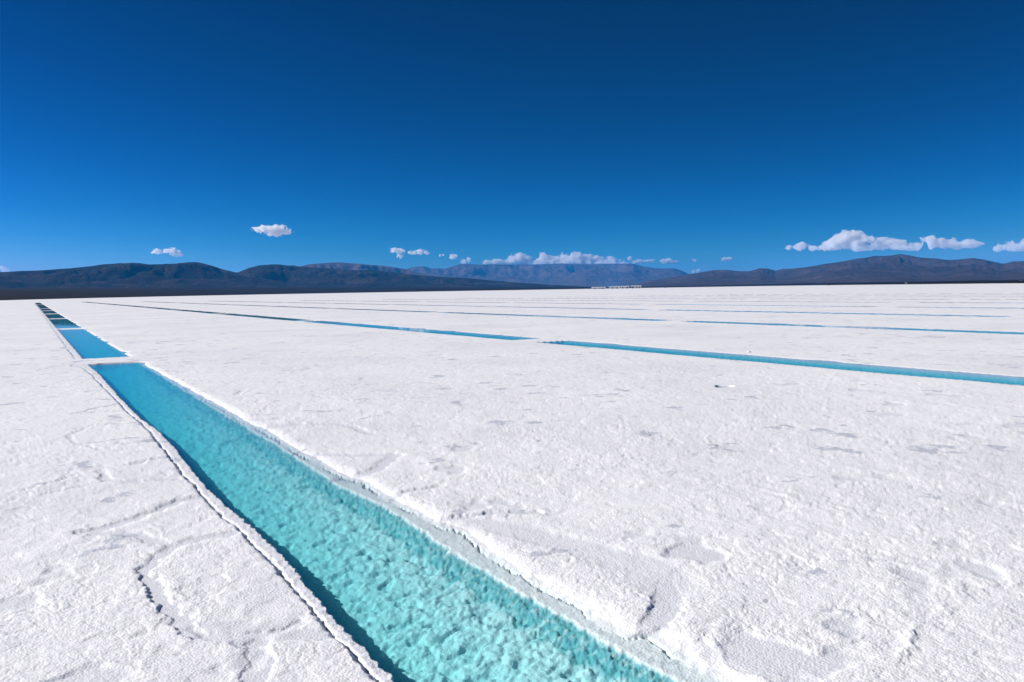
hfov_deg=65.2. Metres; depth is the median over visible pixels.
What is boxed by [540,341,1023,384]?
pool water
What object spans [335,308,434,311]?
pool water
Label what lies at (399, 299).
pool water
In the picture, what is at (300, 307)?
pool water
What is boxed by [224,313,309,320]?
pool water
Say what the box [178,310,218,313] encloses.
pool water
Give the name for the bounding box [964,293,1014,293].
pool water
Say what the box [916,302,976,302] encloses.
pool water
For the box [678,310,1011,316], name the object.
pool water
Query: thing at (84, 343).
pool water
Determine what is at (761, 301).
pool water
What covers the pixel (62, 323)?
pool water
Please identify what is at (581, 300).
pool water
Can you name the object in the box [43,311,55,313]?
pool water
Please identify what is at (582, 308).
pool water
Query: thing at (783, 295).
pool water
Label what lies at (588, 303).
pool water
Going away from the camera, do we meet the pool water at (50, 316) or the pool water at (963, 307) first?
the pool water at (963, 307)
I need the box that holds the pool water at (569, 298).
[531,298,613,298]
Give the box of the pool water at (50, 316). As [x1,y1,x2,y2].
[42,314,64,318]
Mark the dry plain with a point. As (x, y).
(32, 293)
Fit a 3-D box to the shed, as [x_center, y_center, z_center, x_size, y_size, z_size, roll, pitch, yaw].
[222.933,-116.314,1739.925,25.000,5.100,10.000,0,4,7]
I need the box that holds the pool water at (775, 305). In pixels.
[662,304,881,306]
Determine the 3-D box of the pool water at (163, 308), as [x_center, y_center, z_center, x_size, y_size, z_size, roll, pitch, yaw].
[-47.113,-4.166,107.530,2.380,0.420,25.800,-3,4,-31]
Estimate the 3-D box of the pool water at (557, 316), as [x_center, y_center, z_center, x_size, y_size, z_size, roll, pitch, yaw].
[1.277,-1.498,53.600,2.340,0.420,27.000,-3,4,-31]
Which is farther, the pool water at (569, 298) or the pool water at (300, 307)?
the pool water at (569, 298)
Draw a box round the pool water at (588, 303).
[572,303,604,303]
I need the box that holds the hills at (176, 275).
[0,262,284,287]
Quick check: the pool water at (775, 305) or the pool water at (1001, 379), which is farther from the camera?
the pool water at (775, 305)
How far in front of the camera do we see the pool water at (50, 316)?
73.53 m
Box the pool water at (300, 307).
[272,306,317,307]
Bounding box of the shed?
[609,286,619,288]
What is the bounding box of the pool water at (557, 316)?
[437,312,665,320]
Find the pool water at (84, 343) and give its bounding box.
[54,329,129,358]
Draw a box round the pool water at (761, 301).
[733,301,790,301]
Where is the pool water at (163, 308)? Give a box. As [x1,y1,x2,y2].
[146,307,180,309]
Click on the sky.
(688, 136)
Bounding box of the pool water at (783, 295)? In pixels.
[746,295,828,295]
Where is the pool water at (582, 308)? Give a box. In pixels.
[495,306,646,309]
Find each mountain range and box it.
[300,262,437,276]
[406,263,687,286]
[628,254,1023,286]
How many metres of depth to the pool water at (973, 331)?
32.05 m
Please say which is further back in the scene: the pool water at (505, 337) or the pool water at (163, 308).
the pool water at (163, 308)
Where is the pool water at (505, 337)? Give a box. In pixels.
[304,321,542,339]
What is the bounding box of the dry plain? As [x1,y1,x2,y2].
[0,280,1023,299]
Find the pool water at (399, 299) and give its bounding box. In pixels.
[383,299,416,299]
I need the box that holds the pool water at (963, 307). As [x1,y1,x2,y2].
[935,307,1023,308]
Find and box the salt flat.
[0,283,1023,681]
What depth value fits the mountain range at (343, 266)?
13659.75 m
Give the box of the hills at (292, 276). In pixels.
[237,264,586,287]
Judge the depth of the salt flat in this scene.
7.01 m
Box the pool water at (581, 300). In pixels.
[562,300,602,300]
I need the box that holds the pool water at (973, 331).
[685,321,1023,333]
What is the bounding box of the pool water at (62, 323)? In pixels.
[50,319,83,328]
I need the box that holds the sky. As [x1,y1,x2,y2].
[0,0,1023,273]

